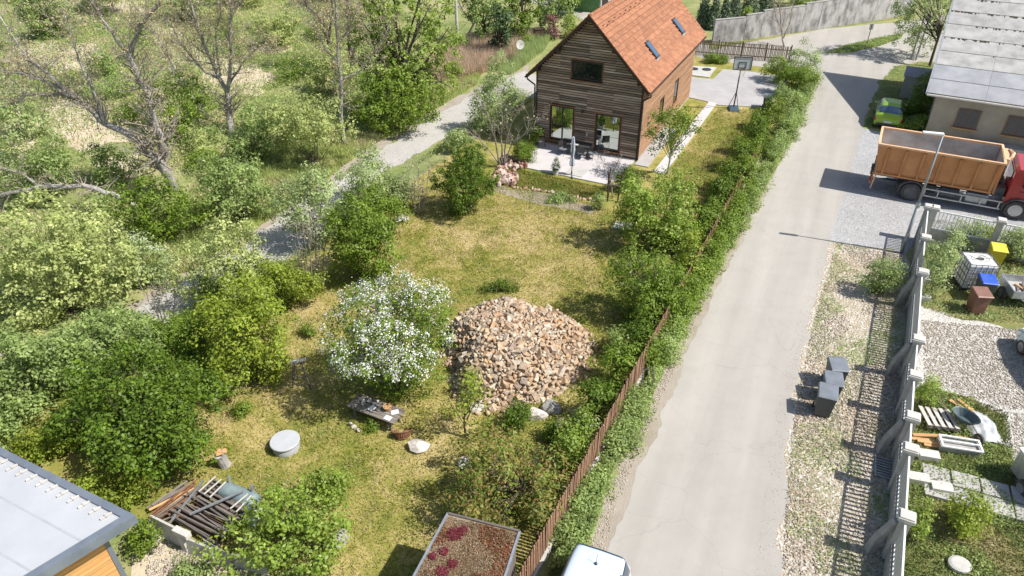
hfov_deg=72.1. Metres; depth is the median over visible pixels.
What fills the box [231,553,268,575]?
concrete slab fence
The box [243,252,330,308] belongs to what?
hedge bush
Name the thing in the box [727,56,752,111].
basketball hoop
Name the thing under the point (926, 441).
timber board
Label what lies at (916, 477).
concrete block
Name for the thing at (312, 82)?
wild bush
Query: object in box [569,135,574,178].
closed parasol
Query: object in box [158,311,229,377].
hedge bush
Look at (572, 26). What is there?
shrub
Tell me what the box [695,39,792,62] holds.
picket fence
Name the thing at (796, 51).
roadside bush
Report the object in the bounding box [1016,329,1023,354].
blue car
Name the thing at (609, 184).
tree stakes
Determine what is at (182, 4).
tree
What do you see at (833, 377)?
wheelie bin
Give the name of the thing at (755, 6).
conifer tree
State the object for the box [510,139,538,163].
garden plant
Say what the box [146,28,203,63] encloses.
bare soil
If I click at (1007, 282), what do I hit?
car trailer
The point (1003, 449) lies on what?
yard weeds
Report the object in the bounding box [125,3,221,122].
bare tree
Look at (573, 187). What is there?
side lawn grass
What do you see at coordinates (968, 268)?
water tank
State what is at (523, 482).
cherry tree
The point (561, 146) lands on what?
garden chair
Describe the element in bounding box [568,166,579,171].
paving slab
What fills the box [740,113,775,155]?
hedge shrub
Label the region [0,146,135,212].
fallen tree
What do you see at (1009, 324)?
yard grass
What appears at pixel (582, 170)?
paving slab
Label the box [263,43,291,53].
bare soil
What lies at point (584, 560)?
white car
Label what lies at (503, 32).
tree
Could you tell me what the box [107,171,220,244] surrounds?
wild bush
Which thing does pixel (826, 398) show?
wheelie bin
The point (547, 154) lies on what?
terrace
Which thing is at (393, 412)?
paper sheet
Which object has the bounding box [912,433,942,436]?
timber board
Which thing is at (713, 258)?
fence thicket
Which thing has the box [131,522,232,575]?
bare soil
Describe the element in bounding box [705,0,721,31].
conifer tree
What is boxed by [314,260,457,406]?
blossom tree
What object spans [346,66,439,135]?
wild bush
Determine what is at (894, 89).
grass tufts
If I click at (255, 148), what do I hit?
wild bush
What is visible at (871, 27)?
sign post
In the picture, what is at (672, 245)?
hedge shrub
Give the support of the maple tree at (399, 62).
on the ground at (118, 542)
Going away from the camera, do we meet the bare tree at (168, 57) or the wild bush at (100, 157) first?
the wild bush at (100, 157)
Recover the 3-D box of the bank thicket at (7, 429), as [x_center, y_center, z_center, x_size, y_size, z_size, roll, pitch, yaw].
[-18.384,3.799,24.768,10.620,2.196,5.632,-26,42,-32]
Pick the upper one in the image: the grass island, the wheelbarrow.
the grass island
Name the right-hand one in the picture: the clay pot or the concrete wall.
the concrete wall
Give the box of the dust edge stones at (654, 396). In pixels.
[585,265,723,549]
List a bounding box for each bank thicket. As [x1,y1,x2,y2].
[0,312,143,452]
[3,292,72,353]
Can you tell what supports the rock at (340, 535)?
on the lawn at (68, 466)
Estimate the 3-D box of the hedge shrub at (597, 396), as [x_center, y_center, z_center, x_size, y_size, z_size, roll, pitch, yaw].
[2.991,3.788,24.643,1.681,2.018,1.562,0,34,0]
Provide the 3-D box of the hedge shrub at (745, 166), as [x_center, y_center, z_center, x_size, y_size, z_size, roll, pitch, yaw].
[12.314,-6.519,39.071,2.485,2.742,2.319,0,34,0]
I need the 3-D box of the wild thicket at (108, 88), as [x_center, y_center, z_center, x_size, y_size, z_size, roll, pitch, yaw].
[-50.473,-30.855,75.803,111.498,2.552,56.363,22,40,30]
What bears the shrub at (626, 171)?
on the lawn at (68, 466)
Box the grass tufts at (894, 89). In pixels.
[866,60,932,131]
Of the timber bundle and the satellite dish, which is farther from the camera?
the satellite dish
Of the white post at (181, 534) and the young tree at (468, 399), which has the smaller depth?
the white post at (181, 534)
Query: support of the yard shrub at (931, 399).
on the yard grass at (949, 537)
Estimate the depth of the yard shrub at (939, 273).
29.90 m
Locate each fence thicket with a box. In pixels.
[536,379,657,551]
[633,176,763,376]
[648,60,824,367]
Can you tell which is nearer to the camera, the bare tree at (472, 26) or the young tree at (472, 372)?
the young tree at (472, 372)
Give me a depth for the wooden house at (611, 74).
43.06 m
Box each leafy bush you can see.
[184,472,357,575]
[304,459,357,505]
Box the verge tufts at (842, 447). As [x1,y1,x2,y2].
[784,242,905,575]
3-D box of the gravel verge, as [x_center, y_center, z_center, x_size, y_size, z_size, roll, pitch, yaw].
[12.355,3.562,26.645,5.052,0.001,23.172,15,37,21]
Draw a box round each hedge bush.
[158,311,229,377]
[182,265,302,389]
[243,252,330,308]
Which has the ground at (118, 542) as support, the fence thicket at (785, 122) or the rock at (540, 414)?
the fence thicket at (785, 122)
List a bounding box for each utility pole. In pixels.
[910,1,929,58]
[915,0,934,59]
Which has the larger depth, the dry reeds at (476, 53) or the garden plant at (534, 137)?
the dry reeds at (476, 53)
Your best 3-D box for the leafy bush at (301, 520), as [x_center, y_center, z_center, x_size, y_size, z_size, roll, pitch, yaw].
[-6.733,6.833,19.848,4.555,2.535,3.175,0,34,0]
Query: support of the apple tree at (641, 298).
on the lawn at (68, 466)
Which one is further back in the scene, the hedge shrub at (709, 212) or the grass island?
the grass island
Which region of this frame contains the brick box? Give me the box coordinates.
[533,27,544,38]
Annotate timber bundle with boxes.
[147,479,212,522]
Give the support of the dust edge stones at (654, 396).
on the road edge at (621, 504)
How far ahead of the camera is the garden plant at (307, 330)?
28.90 m
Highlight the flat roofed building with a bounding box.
[0,447,137,575]
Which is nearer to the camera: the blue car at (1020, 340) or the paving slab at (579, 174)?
the blue car at (1020, 340)
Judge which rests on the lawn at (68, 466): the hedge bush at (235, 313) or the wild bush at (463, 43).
the hedge bush at (235, 313)
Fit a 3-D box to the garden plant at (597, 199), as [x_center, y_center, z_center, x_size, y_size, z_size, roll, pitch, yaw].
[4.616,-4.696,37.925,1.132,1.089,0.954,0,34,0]
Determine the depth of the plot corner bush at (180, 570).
19.64 m
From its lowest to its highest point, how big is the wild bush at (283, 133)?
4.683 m
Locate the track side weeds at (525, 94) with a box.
[160,85,533,329]
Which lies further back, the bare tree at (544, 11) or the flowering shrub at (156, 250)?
the bare tree at (544, 11)
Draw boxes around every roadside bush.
[773,80,805,112]
[787,37,823,86]
[895,113,928,130]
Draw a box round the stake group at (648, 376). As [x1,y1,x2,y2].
[641,366,653,389]
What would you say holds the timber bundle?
on the lawn at (68, 466)
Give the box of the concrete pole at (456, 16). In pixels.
[450,0,463,34]
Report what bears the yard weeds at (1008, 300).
on the yard grass at (1009, 324)
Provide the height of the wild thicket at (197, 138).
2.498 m
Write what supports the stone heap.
on the lawn at (68, 466)
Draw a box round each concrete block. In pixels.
[909,471,930,485]
[918,448,940,463]
[921,293,931,301]
[931,480,954,495]
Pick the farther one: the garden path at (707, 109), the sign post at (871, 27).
the sign post at (871, 27)
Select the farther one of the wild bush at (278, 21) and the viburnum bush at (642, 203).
the wild bush at (278, 21)
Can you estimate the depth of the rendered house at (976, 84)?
44.86 m
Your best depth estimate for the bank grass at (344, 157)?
42.55 m
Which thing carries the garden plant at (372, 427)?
on the lawn at (68, 466)
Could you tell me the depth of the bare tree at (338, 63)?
41.66 m
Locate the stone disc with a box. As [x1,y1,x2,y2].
[947,555,971,573]
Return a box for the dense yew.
[428,132,499,215]
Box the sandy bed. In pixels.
[494,184,593,213]
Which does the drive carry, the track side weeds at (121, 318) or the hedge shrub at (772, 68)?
the hedge shrub at (772, 68)
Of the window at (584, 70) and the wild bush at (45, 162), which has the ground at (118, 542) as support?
the wild bush at (45, 162)
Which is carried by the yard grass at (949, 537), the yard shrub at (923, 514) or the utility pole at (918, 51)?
the yard shrub at (923, 514)
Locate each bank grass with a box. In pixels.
[96,71,481,279]
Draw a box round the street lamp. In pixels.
[899,131,944,253]
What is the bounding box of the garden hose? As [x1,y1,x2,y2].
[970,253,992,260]
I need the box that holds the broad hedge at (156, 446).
[40,335,243,487]
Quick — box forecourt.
[829,128,1023,253]
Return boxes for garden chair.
[558,139,568,154]
[577,146,586,157]
[588,144,598,159]
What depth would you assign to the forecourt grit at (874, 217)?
37.22 m
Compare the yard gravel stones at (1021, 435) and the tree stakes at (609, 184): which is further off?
the tree stakes at (609, 184)
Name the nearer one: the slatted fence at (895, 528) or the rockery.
the slatted fence at (895, 528)
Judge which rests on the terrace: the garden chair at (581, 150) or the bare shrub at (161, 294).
the garden chair at (581, 150)
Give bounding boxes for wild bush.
[0,75,53,144]
[0,147,78,203]
[0,187,153,330]
[0,320,77,414]
[22,211,110,269]
[44,295,166,393]
[74,141,148,189]
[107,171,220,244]
[136,65,213,141]
[158,201,280,307]
[187,148,283,222]
[219,103,286,166]
[246,8,300,49]
[255,88,358,163]
[268,160,345,250]
[299,44,361,95]
[329,141,411,209]
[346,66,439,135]
[384,170,420,206]
[442,58,465,79]
[443,127,475,152]
[450,32,469,50]
[465,48,518,135]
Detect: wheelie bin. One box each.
[762,93,773,107]
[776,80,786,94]
[812,382,838,417]
[821,356,849,380]
[822,369,844,396]
[962,286,993,314]
[975,273,999,294]
[987,242,1008,265]
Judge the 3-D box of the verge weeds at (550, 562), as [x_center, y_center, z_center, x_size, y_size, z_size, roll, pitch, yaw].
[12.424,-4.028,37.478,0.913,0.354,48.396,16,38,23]
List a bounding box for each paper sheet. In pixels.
[368,405,376,410]
[383,415,392,420]
[391,409,398,414]
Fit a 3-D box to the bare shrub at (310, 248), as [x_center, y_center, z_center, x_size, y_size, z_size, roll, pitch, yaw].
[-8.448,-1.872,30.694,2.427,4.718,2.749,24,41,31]
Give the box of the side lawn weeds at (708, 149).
[674,108,751,187]
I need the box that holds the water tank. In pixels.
[950,251,1000,291]
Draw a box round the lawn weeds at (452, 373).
[118,131,739,575]
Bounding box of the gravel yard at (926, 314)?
[916,306,1023,480]
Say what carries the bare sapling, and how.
on the lawn at (68, 466)
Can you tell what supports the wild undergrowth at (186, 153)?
on the ground at (118, 542)
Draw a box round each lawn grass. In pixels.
[507,168,604,198]
[672,108,755,202]
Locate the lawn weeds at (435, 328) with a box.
[204,145,728,569]
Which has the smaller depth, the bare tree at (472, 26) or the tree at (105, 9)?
the bare tree at (472, 26)
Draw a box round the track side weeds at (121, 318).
[0,302,160,435]
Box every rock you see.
[331,529,348,548]
[394,214,408,222]
[408,439,429,453]
[457,457,468,468]
[470,403,484,412]
[527,407,548,420]
[540,399,560,414]
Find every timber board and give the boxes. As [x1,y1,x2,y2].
[911,437,936,441]
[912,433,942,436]
[917,439,937,444]
[923,443,938,447]
[957,399,974,410]
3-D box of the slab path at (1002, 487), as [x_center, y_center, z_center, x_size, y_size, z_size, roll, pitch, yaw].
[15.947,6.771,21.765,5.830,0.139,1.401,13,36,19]
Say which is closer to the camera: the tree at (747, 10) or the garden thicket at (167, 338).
the garden thicket at (167, 338)
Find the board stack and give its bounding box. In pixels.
[169,476,257,546]
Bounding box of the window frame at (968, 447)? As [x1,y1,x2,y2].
[936,434,983,456]
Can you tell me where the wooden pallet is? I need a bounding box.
[918,405,960,431]
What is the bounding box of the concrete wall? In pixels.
[711,0,913,43]
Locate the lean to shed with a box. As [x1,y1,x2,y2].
[899,66,931,99]
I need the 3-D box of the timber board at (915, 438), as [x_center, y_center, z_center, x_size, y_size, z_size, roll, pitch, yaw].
[14.302,5.215,24.096,1.300,0.045,0.130,5,35,8]
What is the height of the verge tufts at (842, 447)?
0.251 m
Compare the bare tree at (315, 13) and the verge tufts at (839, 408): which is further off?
the bare tree at (315, 13)
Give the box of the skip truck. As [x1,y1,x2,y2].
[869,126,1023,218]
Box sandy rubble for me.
[145,534,251,575]
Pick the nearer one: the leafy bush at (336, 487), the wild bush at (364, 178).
the leafy bush at (336, 487)
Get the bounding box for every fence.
[150,515,179,545]
[185,538,213,562]
[203,539,230,567]
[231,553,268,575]
[517,143,760,575]
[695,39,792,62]
[863,203,932,575]
[926,204,1023,262]
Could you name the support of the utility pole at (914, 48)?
on the road
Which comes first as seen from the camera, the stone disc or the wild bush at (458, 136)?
the stone disc
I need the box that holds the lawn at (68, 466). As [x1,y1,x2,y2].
[0,56,797,575]
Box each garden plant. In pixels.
[228,397,255,419]
[297,319,320,337]
[357,416,379,434]
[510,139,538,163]
[524,124,544,143]
[544,188,577,204]
[587,193,606,209]
[702,52,730,64]
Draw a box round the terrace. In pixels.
[519,142,634,184]
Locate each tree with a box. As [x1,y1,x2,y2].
[0,0,189,193]
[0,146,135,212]
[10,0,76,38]
[85,0,118,12]
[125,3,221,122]
[140,0,303,135]
[166,0,215,15]
[239,0,256,7]
[267,0,346,69]
[289,0,403,144]
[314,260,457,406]
[323,0,385,78]
[342,0,466,120]
[435,366,499,438]
[437,413,574,529]
[448,0,489,35]
[457,0,502,42]
[458,87,551,164]
[462,364,486,398]
[486,1,515,51]
[500,0,542,41]
[527,0,559,26]
[535,0,577,29]
[558,0,581,13]
[595,239,692,322]
[641,102,702,173]
[695,0,709,28]
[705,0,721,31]
[719,0,732,17]
[730,0,742,16]
[738,5,752,16]
[739,0,759,13]
[757,0,775,11]
[760,0,800,45]
[778,0,813,5]
[887,0,952,66]
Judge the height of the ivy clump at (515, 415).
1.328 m
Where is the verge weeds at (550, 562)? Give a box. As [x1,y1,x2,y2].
[547,129,791,572]
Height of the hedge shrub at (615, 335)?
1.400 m
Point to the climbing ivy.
(911, 108)
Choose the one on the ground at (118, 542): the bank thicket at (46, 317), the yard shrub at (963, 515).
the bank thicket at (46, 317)
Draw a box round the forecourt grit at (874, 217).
[840,176,905,241]
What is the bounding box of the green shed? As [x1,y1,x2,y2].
[569,0,607,11]
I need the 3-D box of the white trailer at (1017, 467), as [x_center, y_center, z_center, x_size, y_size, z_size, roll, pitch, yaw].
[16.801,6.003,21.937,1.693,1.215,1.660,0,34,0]
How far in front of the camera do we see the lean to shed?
52.16 m
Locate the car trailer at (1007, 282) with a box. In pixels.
[997,274,1023,301]
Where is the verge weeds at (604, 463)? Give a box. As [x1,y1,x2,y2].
[546,90,806,574]
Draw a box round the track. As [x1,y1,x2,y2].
[128,71,535,322]
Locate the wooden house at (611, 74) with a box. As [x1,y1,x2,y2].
[524,0,706,160]
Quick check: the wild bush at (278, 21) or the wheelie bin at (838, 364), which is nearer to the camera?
the wheelie bin at (838, 364)
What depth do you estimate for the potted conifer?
41.57 m
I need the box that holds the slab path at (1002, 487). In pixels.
[922,463,1023,522]
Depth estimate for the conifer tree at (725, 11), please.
69.56 m
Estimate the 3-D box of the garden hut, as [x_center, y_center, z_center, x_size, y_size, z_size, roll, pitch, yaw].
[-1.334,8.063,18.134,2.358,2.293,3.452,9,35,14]
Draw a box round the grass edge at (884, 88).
[864,62,933,131]
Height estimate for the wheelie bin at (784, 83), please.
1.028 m
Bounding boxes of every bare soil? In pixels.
[0,120,36,181]
[1,38,101,77]
[35,98,136,151]
[61,0,148,18]
[95,153,147,190]
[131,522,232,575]
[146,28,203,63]
[194,55,274,96]
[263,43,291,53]
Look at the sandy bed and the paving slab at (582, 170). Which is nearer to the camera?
the sandy bed
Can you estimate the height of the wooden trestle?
1.177 m
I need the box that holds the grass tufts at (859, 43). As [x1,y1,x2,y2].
[825,33,903,52]
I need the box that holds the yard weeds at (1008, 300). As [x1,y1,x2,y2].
[922,224,1023,321]
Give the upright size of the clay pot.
0.170 m
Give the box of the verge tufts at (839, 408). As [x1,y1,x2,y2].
[785,252,908,560]
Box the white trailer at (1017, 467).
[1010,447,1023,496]
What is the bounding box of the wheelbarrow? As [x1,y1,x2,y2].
[938,395,984,443]
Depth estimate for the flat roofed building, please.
18.18 m
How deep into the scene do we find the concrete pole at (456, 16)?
61.26 m
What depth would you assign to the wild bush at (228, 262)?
29.42 m
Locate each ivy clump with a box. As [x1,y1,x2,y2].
[477,275,521,294]
[500,394,535,433]
[536,416,563,443]
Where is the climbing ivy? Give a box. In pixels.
[903,69,935,117]
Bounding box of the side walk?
[634,127,674,166]
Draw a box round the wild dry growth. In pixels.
[0,0,467,328]
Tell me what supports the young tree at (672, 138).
on the lawn at (68, 466)
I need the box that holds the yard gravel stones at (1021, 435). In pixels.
[1010,413,1023,455]
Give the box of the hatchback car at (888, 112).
[872,98,907,127]
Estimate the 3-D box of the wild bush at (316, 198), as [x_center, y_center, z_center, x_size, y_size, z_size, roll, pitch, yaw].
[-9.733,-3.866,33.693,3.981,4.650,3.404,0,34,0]
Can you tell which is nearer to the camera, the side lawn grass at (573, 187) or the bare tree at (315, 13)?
the side lawn grass at (573, 187)
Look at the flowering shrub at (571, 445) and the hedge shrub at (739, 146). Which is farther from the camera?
the hedge shrub at (739, 146)
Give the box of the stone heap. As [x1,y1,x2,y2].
[440,296,603,415]
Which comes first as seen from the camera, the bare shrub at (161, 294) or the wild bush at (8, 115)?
the bare shrub at (161, 294)
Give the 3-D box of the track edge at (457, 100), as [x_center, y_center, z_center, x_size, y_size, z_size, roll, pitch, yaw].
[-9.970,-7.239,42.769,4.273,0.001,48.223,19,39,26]
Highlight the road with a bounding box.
[532,0,1006,575]
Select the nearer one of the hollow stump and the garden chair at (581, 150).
the hollow stump
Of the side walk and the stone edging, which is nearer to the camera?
the stone edging
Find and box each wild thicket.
[0,0,365,306]
[0,0,436,282]
[2,24,413,183]
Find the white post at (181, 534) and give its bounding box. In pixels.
[171,525,191,552]
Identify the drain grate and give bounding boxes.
[874,455,892,479]
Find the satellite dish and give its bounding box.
[516,40,523,58]
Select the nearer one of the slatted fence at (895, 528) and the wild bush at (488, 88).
the slatted fence at (895, 528)
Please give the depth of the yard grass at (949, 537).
20.95 m
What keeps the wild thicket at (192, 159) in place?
on the ground at (118, 542)
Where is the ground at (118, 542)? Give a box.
[0,0,1015,575]
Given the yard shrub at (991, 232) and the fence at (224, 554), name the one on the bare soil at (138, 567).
the fence at (224, 554)
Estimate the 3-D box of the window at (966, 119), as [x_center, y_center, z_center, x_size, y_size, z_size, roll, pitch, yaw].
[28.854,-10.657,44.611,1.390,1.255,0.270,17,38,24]
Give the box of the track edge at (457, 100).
[0,64,530,355]
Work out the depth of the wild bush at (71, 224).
32.79 m
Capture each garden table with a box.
[346,393,404,430]
[566,140,592,157]
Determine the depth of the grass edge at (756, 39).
66.50 m
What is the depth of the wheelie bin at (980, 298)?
29.76 m
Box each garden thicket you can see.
[34,252,289,467]
[653,122,768,318]
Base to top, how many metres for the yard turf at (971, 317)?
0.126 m
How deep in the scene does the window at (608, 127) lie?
43.37 m
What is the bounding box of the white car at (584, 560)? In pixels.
[561,543,630,575]
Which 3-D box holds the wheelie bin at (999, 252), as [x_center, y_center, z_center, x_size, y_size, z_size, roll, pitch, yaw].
[22.716,-1.524,33.071,0.674,1.079,0.835,11,36,16]
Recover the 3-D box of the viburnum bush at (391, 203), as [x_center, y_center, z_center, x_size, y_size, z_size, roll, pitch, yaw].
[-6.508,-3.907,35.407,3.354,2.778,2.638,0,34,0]
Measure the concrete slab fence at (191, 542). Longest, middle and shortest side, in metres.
1.022 x 0.600 x 0.071 m
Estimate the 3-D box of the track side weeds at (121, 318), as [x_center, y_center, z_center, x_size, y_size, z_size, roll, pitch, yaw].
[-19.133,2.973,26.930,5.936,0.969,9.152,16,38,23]
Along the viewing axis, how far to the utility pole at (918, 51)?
59.40 m
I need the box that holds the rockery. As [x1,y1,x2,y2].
[493,153,527,186]
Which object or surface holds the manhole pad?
on the lawn at (68, 466)
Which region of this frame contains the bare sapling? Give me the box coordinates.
[594,151,624,198]
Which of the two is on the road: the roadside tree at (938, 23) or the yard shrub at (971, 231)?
the roadside tree at (938, 23)
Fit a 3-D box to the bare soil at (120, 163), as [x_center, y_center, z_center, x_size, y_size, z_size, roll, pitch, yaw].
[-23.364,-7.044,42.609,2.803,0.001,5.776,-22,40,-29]
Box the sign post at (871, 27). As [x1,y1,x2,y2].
[867,24,873,42]
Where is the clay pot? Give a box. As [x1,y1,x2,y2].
[383,403,391,411]
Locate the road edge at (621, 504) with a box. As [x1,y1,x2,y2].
[591,152,784,550]
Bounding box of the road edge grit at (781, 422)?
[757,238,831,575]
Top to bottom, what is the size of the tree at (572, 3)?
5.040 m
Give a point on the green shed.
(588, 5)
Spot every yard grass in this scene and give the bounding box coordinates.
[904,391,1023,575]
[921,243,1023,328]
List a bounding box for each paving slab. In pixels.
[564,170,575,175]
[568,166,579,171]
[573,172,585,176]
[577,168,588,172]
[613,221,631,229]
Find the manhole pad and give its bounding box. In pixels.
[692,66,716,77]
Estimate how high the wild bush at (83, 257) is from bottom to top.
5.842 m
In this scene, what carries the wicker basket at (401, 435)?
on the lawn at (68, 466)
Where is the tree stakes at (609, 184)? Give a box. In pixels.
[607,168,624,201]
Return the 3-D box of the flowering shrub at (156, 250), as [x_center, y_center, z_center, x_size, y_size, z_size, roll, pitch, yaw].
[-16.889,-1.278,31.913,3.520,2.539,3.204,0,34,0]
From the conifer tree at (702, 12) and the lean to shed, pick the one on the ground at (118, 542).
the conifer tree at (702, 12)
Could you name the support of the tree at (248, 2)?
on the ground at (118, 542)
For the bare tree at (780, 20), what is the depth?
62.91 m
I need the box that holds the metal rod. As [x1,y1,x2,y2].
[169,480,203,523]
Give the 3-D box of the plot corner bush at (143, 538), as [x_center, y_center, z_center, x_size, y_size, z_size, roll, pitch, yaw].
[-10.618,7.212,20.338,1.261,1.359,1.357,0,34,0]
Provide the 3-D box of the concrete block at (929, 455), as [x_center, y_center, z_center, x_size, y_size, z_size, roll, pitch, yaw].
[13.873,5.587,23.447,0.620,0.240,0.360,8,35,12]
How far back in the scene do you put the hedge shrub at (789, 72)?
52.15 m
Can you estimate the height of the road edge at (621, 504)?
0.001 m
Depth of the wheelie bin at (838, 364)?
25.94 m
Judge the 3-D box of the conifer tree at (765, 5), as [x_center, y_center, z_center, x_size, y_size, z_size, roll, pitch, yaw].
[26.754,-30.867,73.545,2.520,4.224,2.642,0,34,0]
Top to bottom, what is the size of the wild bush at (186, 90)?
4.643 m
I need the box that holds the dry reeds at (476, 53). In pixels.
[424,26,548,80]
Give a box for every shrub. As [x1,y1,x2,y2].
[5,415,81,466]
[66,468,154,509]
[98,227,179,289]
[138,276,183,323]
[280,206,351,291]
[397,151,440,213]
[544,14,559,38]
[549,400,603,471]
[560,12,579,37]
[573,376,621,422]
[596,337,642,393]
[605,324,634,353]
[611,163,644,188]
[619,303,660,360]
[647,268,694,318]
[658,216,700,255]
[667,230,712,282]
[692,195,726,233]
[704,174,736,203]
[715,150,760,187]
[726,133,765,166]
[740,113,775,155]
[749,94,789,131]
[758,54,792,82]
[773,59,823,94]
[857,255,909,295]
[906,496,939,542]
[914,371,949,407]
[915,226,967,299]
[938,487,1000,541]
[941,216,989,249]
[962,224,1000,238]
[1001,225,1023,263]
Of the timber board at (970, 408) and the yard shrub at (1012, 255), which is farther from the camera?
the yard shrub at (1012, 255)
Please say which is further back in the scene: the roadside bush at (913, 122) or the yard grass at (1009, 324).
the roadside bush at (913, 122)
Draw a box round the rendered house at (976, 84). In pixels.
[925,0,1023,155]
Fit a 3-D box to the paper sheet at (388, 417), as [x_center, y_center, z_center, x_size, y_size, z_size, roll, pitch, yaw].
[-4.309,4.505,24.431,0.260,0.012,0.200,17,38,23]
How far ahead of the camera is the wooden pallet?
24.62 m
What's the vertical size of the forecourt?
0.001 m
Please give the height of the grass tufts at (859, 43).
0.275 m
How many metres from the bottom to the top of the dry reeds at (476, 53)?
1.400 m
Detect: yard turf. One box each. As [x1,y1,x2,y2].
[922,219,1023,322]
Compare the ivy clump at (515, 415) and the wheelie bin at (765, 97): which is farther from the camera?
the wheelie bin at (765, 97)
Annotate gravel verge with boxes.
[777,241,909,575]
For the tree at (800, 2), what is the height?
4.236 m
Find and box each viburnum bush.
[319,186,405,289]
[353,181,415,234]
[612,164,703,249]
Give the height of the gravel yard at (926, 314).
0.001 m
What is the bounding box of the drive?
[689,69,777,106]
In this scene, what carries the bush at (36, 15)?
on the ground at (118, 542)
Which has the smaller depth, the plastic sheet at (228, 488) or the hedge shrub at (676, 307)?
the plastic sheet at (228, 488)
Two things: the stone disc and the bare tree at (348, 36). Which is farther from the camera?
the bare tree at (348, 36)
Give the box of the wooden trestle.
[290,357,310,389]
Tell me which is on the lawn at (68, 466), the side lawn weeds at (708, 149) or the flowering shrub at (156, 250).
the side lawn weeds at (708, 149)
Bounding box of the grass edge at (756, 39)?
[710,15,905,49]
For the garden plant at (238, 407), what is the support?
on the lawn at (68, 466)
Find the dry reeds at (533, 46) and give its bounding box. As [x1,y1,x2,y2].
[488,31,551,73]
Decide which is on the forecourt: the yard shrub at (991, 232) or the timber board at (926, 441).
the yard shrub at (991, 232)
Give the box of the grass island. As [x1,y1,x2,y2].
[824,33,902,53]
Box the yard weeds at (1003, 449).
[905,385,1023,575]
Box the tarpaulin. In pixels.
[967,411,1004,443]
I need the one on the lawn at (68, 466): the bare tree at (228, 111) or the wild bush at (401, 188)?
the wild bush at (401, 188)
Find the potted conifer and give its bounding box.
[550,156,560,175]
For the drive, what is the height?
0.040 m
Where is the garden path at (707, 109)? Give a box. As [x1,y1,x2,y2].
[653,101,716,173]
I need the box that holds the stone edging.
[504,183,594,200]
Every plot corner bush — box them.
[123,515,163,563]
[169,552,218,575]
[265,558,305,575]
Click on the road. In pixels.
(700, 502)
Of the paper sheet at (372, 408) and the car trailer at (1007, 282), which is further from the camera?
the car trailer at (1007, 282)
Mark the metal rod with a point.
(186, 501)
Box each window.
[550,105,573,140]
[572,60,602,81]
[595,113,621,151]
[658,96,664,115]
[672,79,678,104]
[952,108,981,131]
[1000,115,1023,138]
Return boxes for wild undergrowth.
[0,0,474,329]
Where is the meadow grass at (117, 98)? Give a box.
[0,0,431,318]
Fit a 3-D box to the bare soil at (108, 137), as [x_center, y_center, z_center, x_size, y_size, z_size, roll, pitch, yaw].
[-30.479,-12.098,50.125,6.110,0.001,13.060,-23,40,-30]
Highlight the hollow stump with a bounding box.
[213,448,231,469]
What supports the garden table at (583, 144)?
on the terrace
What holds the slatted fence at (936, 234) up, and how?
on the ground at (118, 542)
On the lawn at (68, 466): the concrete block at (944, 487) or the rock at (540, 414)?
the rock at (540, 414)
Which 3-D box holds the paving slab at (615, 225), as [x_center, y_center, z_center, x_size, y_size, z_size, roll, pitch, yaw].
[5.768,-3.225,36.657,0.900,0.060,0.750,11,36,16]
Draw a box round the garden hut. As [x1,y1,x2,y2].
[413,512,520,575]
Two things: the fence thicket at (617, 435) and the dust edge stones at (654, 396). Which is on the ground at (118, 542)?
the fence thicket at (617, 435)
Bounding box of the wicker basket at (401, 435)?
[391,428,412,439]
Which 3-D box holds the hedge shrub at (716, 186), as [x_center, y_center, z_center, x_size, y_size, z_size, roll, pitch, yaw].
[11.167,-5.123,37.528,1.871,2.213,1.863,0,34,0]
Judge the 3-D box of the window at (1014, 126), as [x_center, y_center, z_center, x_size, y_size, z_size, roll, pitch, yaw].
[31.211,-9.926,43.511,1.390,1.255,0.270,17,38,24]
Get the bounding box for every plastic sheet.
[217,475,260,510]
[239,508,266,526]
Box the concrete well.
[269,430,299,457]
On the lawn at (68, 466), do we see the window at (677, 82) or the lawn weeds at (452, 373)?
the lawn weeds at (452, 373)
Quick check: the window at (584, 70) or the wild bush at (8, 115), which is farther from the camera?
the wild bush at (8, 115)

